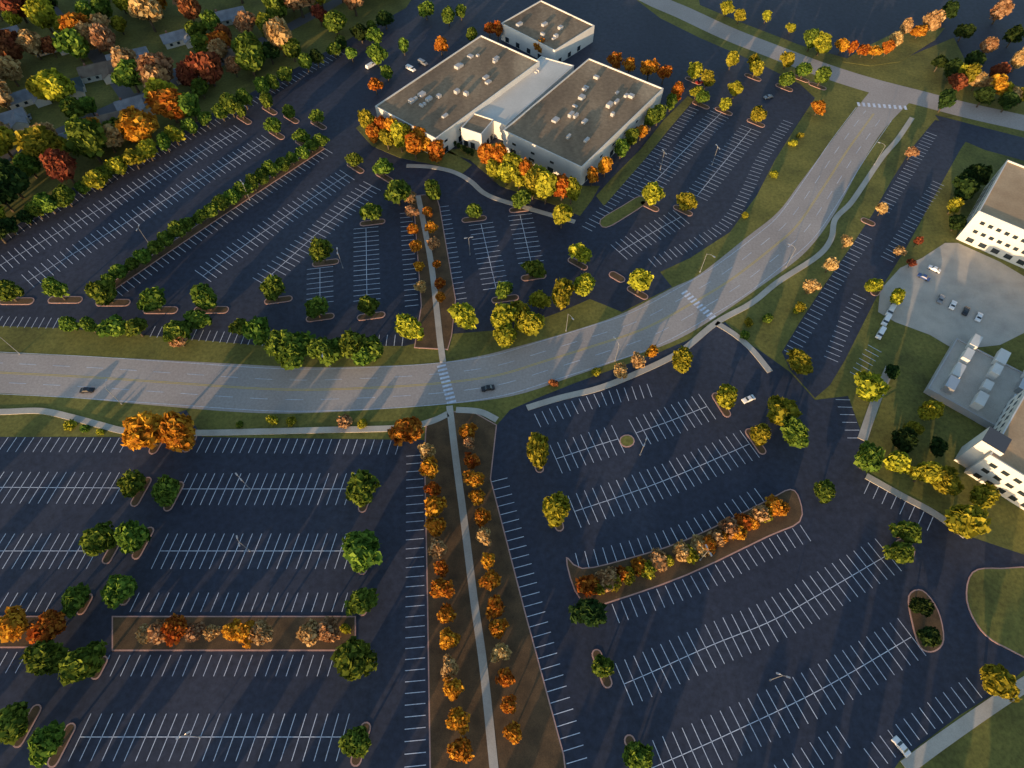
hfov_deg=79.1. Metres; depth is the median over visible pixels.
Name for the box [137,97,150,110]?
roof wing
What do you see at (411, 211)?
autumn tree
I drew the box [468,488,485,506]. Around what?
orange tree
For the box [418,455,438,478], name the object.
orange tree
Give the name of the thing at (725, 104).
yellow tree
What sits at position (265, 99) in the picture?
green tree
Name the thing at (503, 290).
green tree
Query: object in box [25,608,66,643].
orange tree
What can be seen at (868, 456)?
green tree
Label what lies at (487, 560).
orange tree
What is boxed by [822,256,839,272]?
autumn tree
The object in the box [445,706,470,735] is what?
orange tree
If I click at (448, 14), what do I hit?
green tree
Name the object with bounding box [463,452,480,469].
orange tree
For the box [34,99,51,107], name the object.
wing walls
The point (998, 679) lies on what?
yellow tree
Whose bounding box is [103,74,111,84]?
wing walls
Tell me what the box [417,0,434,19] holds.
green tree
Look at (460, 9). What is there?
green tree
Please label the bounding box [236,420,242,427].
shrub
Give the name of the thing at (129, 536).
green tree
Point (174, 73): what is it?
roof
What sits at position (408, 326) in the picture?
yellow tree
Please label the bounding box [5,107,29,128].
walls
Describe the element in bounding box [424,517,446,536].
orange tree
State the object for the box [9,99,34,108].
walls
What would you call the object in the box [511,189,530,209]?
green tree
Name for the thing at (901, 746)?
car
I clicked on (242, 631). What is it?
orange tree
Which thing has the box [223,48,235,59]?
roof
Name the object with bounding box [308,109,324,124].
green tree
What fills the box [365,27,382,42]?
green tree
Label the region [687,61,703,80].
yellow tree
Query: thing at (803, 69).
green tree
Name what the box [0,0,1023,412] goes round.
road
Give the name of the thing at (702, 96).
green tree
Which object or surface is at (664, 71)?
orange tree
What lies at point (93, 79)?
walls
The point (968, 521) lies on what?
yellow tree
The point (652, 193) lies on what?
yellow tree
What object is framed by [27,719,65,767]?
green tree
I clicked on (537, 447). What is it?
yellow tree
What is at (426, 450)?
autumn tree
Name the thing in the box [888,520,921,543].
green tree
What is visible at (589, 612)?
evergreen tree
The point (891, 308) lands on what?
van
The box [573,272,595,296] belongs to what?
yellow tree
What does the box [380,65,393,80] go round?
green tree
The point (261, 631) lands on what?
autumn tree
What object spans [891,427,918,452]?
evergreen tree
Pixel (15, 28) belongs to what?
roof
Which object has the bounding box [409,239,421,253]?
orange tree
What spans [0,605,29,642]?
orange tree
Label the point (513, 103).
connector wing
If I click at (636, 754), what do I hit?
green tree
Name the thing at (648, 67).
orange tree
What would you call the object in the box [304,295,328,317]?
green tree
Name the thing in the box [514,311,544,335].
yellow tree
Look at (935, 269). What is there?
car
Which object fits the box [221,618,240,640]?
orange tree
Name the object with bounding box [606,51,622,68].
orange tree
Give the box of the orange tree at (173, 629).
[160,613,187,646]
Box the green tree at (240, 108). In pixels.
[234,101,245,118]
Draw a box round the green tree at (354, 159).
[345,153,363,167]
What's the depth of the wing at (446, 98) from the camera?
285.48 m
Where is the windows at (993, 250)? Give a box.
[965,170,1023,265]
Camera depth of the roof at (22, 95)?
292.12 m
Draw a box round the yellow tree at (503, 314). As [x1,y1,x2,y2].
[490,302,518,327]
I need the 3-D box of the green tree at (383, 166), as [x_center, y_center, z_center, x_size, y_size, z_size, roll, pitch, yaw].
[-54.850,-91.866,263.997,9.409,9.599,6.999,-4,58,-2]
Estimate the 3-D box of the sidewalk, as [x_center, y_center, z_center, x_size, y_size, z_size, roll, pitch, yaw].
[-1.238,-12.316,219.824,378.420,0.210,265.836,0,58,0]
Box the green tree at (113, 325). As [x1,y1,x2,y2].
[96,313,125,336]
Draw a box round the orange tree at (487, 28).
[483,22,493,37]
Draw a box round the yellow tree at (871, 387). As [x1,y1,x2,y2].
[854,370,890,401]
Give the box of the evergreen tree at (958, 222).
[949,214,966,230]
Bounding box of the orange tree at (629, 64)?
[621,56,635,73]
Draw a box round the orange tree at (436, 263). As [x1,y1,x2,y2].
[432,260,440,269]
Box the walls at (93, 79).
[82,74,101,83]
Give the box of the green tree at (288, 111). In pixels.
[282,104,294,118]
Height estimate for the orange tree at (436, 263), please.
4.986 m
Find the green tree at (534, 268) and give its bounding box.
[520,260,546,277]
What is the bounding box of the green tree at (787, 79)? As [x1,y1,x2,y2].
[778,71,795,87]
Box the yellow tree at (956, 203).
[947,196,964,213]
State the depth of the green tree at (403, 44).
311.30 m
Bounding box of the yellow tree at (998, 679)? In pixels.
[979,663,1021,701]
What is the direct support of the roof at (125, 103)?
on the walls
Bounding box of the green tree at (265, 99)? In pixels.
[259,91,273,109]
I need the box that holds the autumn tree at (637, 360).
[631,351,645,368]
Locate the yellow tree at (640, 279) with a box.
[627,268,653,292]
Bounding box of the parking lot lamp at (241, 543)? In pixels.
[236,535,250,551]
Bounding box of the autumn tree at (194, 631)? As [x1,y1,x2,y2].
[184,621,205,642]
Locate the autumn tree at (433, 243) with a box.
[426,236,439,251]
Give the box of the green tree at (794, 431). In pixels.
[780,416,808,448]
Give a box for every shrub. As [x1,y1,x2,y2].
[63,419,76,430]
[79,424,89,431]
[96,428,104,434]
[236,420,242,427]
[265,415,278,425]
[285,416,296,426]
[336,414,352,428]
[339,623,350,633]
[357,418,367,428]
[548,379,558,386]
[591,367,600,376]
[740,330,749,339]
[741,212,748,218]
[744,317,753,326]
[762,313,773,322]
[769,170,778,177]
[788,139,797,146]
[796,132,804,137]
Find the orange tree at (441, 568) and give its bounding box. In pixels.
[433,559,448,577]
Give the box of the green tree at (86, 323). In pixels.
[78,316,98,332]
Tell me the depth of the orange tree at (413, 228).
245.37 m
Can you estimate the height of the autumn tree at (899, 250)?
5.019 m
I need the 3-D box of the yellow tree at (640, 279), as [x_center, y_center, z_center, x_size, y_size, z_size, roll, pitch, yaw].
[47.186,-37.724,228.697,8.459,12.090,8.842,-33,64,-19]
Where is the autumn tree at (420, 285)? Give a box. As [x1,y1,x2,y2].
[413,280,425,292]
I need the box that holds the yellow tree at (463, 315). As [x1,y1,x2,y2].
[447,302,478,329]
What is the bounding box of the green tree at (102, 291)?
[84,278,117,305]
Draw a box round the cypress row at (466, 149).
[454,141,473,157]
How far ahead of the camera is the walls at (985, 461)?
188.30 m
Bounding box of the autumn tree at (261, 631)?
[245,619,273,644]
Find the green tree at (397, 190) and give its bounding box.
[383,178,411,204]
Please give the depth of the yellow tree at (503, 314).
216.07 m
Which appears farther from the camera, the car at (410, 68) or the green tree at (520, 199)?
the car at (410, 68)
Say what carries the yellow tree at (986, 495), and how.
on the ground at (994, 740)
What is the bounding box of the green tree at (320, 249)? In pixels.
[308,237,333,262]
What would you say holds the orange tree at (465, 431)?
on the ground at (994, 740)
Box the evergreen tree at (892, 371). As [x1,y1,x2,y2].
[884,364,900,379]
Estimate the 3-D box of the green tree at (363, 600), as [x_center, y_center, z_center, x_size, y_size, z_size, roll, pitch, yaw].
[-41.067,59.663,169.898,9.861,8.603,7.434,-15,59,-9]
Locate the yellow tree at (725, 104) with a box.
[719,97,731,110]
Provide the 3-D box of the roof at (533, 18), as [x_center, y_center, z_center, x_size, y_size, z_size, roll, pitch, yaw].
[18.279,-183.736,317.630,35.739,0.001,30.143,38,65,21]
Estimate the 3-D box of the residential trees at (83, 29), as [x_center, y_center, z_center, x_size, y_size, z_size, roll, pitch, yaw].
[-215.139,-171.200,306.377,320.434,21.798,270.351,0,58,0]
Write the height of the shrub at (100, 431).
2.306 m
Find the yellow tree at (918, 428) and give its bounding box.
[901,421,924,434]
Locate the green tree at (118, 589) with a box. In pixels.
[100,574,137,609]
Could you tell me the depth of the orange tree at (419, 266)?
234.97 m
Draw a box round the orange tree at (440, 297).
[435,291,445,302]
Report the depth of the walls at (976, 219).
239.88 m
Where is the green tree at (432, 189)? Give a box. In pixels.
[424,179,440,200]
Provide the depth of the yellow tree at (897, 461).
188.95 m
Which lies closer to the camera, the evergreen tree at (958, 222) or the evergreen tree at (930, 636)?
the evergreen tree at (930, 636)
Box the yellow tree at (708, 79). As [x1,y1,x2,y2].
[700,69,715,88]
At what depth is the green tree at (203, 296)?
220.96 m
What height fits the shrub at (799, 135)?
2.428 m
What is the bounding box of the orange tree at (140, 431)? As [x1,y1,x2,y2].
[120,410,162,450]
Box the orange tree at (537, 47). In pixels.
[533,37,544,52]
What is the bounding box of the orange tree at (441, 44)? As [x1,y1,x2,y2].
[434,35,448,55]
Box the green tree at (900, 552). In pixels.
[882,541,914,564]
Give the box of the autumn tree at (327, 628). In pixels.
[316,616,340,642]
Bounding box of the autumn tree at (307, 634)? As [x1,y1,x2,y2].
[296,619,319,646]
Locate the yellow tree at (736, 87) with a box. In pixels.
[728,80,743,98]
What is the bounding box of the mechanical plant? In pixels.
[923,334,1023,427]
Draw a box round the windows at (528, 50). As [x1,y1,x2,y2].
[505,37,580,61]
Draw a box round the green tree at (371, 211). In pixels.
[359,202,382,222]
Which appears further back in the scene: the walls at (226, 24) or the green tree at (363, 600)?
the walls at (226, 24)
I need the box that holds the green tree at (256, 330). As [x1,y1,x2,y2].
[241,315,270,344]
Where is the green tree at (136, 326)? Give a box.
[125,317,147,336]
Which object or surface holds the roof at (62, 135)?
on the walls
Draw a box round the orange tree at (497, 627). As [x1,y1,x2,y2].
[488,618,509,639]
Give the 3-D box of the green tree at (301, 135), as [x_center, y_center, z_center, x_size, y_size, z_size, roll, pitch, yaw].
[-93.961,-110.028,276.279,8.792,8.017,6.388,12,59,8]
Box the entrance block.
[461,113,493,149]
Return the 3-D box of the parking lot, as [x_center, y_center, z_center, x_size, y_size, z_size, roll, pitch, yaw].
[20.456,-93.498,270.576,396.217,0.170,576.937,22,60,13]
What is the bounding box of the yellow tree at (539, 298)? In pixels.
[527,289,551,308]
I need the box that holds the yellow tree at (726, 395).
[715,383,737,409]
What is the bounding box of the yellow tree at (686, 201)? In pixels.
[676,192,697,210]
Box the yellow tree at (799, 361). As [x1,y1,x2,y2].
[786,348,813,374]
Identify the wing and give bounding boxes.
[9,112,27,127]
[71,81,83,91]
[101,64,113,79]
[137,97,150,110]
[183,32,190,43]
[231,10,237,21]
[375,35,539,152]
[477,56,573,139]
[503,58,663,184]
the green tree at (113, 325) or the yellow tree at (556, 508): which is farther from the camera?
the green tree at (113, 325)
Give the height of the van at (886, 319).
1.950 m
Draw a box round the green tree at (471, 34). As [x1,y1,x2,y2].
[466,26,477,40]
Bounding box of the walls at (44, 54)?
[35,50,56,56]
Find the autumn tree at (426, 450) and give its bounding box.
[417,442,435,459]
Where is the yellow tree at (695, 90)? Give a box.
[689,85,703,98]
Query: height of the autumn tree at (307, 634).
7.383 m
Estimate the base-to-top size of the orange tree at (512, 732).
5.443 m
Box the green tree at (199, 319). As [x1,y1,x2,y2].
[182,309,211,328]
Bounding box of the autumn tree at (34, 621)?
[26,619,37,629]
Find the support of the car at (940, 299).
on the parking lot
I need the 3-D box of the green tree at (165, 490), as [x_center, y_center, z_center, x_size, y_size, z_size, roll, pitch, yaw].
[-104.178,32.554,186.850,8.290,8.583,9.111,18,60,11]
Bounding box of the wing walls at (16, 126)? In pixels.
[12,121,29,131]
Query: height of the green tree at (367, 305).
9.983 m
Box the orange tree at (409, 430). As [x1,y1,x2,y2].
[387,416,423,445]
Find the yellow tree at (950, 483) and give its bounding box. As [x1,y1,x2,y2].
[931,465,964,496]
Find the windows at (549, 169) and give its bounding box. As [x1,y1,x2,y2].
[510,120,644,180]
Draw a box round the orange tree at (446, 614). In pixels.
[437,602,456,623]
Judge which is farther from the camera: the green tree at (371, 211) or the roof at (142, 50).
the roof at (142, 50)
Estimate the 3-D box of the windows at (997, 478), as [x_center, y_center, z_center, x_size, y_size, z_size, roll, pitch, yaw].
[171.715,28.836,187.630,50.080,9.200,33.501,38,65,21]
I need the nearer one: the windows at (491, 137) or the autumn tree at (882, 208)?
the autumn tree at (882, 208)
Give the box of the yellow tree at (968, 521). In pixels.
[943,504,991,538]
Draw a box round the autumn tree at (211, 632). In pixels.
[203,624,220,641]
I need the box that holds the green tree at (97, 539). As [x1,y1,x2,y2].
[78,520,116,556]
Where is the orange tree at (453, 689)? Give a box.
[442,676,464,700]
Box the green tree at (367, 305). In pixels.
[357,294,379,315]
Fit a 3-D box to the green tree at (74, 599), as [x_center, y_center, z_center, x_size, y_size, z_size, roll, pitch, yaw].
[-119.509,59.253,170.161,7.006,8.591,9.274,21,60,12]
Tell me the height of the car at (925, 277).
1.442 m
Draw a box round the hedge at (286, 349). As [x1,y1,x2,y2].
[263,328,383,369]
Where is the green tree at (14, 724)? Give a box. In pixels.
[0,701,29,745]
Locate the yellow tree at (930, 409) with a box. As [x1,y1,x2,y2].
[917,400,944,420]
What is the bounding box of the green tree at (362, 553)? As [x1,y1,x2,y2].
[341,529,382,573]
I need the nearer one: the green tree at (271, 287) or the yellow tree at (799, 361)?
the yellow tree at (799, 361)
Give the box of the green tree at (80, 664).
[58,639,107,686]
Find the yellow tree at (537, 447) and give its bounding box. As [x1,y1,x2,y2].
[526,431,548,469]
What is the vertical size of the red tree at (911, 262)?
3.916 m
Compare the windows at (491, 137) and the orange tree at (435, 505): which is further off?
the windows at (491, 137)
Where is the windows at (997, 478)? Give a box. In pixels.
[973,393,1023,506]
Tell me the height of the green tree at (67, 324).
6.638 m
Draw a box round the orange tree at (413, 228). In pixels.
[406,223,418,235]
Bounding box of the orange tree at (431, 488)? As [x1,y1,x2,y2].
[423,481,441,495]
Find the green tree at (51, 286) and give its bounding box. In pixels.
[40,276,69,299]
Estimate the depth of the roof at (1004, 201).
240.75 m
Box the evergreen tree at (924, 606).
[908,597,934,617]
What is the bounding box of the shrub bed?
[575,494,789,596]
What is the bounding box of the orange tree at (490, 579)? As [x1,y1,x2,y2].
[478,569,501,591]
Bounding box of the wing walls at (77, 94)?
[69,91,85,99]
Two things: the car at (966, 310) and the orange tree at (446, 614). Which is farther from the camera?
the car at (966, 310)
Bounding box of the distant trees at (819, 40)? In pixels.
[720,0,1023,112]
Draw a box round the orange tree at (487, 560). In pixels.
[480,552,494,570]
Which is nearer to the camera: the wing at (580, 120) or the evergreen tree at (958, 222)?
the evergreen tree at (958, 222)
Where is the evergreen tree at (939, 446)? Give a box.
[929,436,948,457]
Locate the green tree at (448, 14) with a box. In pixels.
[441,5,454,25]
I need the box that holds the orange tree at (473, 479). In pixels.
[462,470,484,487]
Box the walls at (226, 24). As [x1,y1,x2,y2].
[220,20,232,25]
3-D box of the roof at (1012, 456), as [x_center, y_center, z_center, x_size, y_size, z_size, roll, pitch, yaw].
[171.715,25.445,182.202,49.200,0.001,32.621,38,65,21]
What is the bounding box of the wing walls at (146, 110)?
[143,107,154,114]
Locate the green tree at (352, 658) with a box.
[330,636,377,680]
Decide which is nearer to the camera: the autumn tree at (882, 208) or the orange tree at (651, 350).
the orange tree at (651, 350)
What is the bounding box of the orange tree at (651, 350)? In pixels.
[645,344,657,358]
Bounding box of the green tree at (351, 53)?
[345,47,357,62]
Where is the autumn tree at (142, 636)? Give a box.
[135,623,148,644]
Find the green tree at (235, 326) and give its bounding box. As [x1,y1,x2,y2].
[228,318,246,334]
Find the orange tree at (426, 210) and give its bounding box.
[422,206,432,216]
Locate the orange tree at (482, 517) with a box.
[474,507,491,527]
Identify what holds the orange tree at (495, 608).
on the ground at (994, 740)
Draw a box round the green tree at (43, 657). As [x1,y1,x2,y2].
[19,639,70,675]
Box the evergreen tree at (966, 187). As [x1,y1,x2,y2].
[952,174,980,200]
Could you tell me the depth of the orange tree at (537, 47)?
310.15 m
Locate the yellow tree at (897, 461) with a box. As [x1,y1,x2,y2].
[883,450,911,473]
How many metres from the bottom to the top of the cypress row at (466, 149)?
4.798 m
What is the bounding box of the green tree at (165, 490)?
[150,474,179,506]
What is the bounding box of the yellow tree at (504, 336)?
[493,325,517,347]
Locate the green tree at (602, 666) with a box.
[591,653,614,677]
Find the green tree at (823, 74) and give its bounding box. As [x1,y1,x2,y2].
[814,66,831,85]
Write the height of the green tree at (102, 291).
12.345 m
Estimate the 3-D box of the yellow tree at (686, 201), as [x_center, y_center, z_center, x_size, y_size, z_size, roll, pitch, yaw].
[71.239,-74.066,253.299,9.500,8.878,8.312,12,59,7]
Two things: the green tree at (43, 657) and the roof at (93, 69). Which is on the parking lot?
the green tree at (43, 657)
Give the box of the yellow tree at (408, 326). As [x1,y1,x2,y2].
[394,313,423,340]
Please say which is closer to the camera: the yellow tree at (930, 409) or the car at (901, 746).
the car at (901, 746)
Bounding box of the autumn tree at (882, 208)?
[875,202,888,215]
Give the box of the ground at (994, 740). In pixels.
[0,0,1023,767]
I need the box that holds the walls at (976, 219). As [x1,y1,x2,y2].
[956,160,1023,268]
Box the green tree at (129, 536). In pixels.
[113,519,150,554]
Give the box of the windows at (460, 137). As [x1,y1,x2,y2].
[444,129,461,152]
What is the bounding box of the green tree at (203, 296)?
[190,283,216,310]
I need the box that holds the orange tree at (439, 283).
[434,277,445,288]
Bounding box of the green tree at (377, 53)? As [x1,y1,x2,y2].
[365,42,387,66]
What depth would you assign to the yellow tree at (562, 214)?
243.15 m
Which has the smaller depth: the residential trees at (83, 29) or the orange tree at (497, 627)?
the orange tree at (497, 627)
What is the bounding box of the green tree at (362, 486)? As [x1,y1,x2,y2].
[345,469,380,506]
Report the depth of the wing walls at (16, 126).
283.16 m
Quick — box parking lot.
[0,0,1023,767]
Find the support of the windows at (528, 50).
attached to the walls at (582, 39)
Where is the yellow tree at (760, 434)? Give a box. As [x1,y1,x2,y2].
[749,423,771,445]
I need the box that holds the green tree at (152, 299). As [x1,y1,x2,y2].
[136,286,165,311]
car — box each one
[79,387,94,392]
[481,384,494,391]
[741,394,755,403]
[763,94,772,99]
[891,735,910,757]
[917,273,930,281]
[927,265,940,272]
[936,294,944,303]
[948,300,956,309]
[961,306,969,315]
[974,312,983,321]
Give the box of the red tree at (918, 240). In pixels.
[913,236,923,246]
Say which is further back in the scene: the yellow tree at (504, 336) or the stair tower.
the yellow tree at (504, 336)
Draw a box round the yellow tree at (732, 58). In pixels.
[726,50,739,69]
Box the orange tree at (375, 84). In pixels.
[368,77,383,94]
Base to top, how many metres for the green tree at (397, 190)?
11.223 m
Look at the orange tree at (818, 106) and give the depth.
285.59 m
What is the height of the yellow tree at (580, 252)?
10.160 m
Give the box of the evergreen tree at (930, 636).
[916,626,941,647]
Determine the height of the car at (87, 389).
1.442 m
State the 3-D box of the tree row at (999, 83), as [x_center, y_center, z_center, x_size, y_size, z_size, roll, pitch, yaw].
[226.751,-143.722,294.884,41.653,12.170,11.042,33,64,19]
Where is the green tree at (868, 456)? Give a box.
[853,440,884,472]
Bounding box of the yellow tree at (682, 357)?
[672,346,693,373]
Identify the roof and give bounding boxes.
[0,25,18,31]
[0,107,26,123]
[6,89,31,105]
[58,132,67,138]
[70,76,83,86]
[76,60,112,78]
[93,110,119,123]
[105,46,147,59]
[113,93,144,110]
[159,29,185,44]
[173,68,177,79]
[215,6,245,21]
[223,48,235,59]
[503,2,591,48]
[981,162,1023,228]
[992,399,1023,473]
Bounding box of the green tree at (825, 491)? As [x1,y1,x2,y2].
[813,479,836,503]
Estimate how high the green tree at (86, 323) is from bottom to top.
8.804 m
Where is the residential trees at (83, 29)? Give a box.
[0,0,364,218]
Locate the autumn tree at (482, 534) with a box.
[475,527,491,546]
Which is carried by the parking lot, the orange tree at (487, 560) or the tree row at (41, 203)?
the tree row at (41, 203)
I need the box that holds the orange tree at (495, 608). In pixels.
[485,594,504,621]
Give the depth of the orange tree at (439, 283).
231.62 m
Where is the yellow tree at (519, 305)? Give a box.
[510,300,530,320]
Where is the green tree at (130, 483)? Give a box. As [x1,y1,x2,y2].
[115,469,146,497]
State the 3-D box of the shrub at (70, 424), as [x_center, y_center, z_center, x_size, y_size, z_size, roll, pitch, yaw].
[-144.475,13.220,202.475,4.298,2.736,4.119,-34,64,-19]
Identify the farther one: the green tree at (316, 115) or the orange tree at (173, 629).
the green tree at (316, 115)
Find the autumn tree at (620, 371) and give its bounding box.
[614,362,627,378]
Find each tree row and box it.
[0,9,394,243]
[99,133,329,282]
[357,109,444,163]
[477,143,581,203]
[587,81,683,186]
[943,57,1023,104]
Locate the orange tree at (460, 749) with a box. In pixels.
[446,735,474,763]
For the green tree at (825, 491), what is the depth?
185.72 m
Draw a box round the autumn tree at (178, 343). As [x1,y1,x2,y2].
[168,336,186,346]
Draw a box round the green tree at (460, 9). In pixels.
[455,4,465,20]
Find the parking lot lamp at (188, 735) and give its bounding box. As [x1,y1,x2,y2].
[176,730,200,739]
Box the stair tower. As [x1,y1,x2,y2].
[954,427,1011,467]
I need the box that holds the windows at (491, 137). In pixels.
[464,133,492,148]
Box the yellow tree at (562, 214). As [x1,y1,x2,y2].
[552,203,573,228]
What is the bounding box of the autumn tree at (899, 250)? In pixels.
[893,245,907,256]
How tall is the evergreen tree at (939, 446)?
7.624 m
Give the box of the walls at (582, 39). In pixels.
[501,0,594,61]
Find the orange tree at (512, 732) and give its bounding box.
[502,720,521,744]
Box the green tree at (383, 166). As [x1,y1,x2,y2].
[372,158,393,176]
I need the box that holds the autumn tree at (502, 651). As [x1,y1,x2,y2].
[490,642,512,662]
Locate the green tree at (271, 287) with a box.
[259,274,285,300]
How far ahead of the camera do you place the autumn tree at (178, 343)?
215.26 m
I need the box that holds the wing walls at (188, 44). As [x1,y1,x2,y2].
[185,39,195,48]
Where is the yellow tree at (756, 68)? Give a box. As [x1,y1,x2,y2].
[749,60,764,76]
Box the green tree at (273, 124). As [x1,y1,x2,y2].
[263,117,280,134]
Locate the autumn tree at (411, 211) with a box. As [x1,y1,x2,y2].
[405,205,419,220]
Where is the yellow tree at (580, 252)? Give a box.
[568,242,591,263]
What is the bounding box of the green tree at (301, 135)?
[291,128,310,143]
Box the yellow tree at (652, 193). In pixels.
[641,181,665,206]
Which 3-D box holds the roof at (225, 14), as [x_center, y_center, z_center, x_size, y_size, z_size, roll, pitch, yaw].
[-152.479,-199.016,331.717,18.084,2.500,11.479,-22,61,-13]
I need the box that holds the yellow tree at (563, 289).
[551,277,574,309]
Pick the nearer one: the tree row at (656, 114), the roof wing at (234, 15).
the tree row at (656, 114)
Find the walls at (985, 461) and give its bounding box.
[964,390,1023,509]
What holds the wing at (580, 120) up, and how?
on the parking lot
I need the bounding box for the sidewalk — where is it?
[0,117,1023,767]
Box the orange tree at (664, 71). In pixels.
[657,64,672,84]
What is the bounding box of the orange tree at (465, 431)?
[458,422,477,439]
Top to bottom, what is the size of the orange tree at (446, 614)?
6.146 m
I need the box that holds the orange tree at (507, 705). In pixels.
[500,694,516,714]
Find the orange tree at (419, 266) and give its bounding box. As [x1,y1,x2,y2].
[413,261,424,272]
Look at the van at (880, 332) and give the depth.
221.71 m
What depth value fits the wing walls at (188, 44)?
319.28 m
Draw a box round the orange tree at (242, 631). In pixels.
[234,620,254,648]
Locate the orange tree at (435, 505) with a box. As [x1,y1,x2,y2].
[424,495,446,517]
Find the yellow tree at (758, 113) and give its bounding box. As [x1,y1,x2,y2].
[750,105,766,122]
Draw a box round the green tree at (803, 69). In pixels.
[795,62,812,78]
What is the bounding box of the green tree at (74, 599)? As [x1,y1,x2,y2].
[61,582,90,618]
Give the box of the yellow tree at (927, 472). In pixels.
[908,461,941,483]
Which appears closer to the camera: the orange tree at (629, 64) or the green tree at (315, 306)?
the green tree at (315, 306)
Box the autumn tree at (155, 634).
[146,618,165,645]
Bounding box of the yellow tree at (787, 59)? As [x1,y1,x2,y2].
[779,51,794,68]
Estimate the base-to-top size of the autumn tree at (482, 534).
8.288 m
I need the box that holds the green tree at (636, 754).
[622,740,653,767]
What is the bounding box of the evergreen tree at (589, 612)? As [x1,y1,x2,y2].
[568,598,607,627]
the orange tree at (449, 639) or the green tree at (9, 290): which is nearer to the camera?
the orange tree at (449, 639)
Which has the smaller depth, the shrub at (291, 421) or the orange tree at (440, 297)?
the shrub at (291, 421)
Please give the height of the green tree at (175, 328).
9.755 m
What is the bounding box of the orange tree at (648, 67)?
[640,58,659,81]
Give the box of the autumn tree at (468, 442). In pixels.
[463,436,474,449]
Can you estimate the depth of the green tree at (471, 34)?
316.69 m
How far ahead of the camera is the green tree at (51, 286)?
224.83 m
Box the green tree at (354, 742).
[338,725,371,758]
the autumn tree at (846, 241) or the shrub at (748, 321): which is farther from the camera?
the autumn tree at (846, 241)
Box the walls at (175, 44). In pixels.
[165,40,185,49]
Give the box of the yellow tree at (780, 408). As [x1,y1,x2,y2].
[767,395,802,425]
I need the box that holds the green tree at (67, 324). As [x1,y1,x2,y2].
[58,316,79,331]
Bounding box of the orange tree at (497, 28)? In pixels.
[492,20,502,40]
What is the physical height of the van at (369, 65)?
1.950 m
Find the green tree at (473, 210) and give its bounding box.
[465,203,482,218]
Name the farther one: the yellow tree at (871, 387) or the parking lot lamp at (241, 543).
the yellow tree at (871, 387)
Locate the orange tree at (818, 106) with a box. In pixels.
[811,100,825,115]
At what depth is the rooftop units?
314.99 m
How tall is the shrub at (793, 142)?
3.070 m
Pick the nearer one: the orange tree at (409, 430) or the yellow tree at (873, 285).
the orange tree at (409, 430)
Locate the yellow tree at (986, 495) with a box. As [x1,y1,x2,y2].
[969,481,1000,508]
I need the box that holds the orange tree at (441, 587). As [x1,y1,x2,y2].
[429,577,454,598]
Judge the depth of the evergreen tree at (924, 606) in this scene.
168.74 m
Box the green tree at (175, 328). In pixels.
[162,319,193,342]
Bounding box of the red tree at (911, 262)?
[906,258,916,266]
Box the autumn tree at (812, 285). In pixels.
[802,278,821,293]
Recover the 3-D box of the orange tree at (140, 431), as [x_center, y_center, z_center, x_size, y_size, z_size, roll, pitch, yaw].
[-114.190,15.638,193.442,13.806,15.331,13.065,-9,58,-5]
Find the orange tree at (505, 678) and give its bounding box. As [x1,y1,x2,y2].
[495,667,515,687]
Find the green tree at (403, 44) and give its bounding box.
[398,37,408,55]
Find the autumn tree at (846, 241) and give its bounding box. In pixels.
[840,234,853,248]
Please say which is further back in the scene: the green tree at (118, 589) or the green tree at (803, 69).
the green tree at (803, 69)
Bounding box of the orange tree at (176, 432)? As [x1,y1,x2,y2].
[157,410,195,452]
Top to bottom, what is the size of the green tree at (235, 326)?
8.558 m
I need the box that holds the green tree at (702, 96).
[695,90,709,104]
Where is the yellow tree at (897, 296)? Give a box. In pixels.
[890,287,905,304]
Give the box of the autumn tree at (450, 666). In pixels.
[441,654,458,680]
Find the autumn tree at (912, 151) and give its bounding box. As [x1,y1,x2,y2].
[904,146,919,159]
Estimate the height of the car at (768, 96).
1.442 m
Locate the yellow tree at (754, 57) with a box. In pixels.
[747,53,761,64]
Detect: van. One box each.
[365,62,375,68]
[875,326,886,339]
[881,313,891,326]
[885,304,896,314]
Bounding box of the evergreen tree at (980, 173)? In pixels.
[961,163,992,185]
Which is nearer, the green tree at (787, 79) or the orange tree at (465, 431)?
the orange tree at (465, 431)
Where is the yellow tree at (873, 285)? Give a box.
[864,278,883,291]
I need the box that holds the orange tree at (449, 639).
[439,626,460,649]
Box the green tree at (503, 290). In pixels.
[495,281,512,299]
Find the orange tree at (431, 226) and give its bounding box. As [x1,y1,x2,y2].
[424,220,437,234]
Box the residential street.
[0,0,341,160]
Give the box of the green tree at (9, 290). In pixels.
[0,279,24,301]
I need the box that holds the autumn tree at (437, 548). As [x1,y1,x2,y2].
[427,536,447,559]
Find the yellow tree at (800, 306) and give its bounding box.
[795,301,806,312]
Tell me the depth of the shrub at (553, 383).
210.25 m
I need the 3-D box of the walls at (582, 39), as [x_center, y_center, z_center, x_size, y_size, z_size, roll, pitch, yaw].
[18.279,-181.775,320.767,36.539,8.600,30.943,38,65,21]
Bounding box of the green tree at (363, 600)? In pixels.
[344,587,379,616]
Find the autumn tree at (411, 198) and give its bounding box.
[404,191,416,204]
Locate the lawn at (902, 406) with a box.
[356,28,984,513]
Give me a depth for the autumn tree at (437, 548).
176.06 m
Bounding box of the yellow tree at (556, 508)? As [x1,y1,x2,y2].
[542,491,570,527]
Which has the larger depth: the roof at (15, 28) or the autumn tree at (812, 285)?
the roof at (15, 28)
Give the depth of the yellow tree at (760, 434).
194.18 m
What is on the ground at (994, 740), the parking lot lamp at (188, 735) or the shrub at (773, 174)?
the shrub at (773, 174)

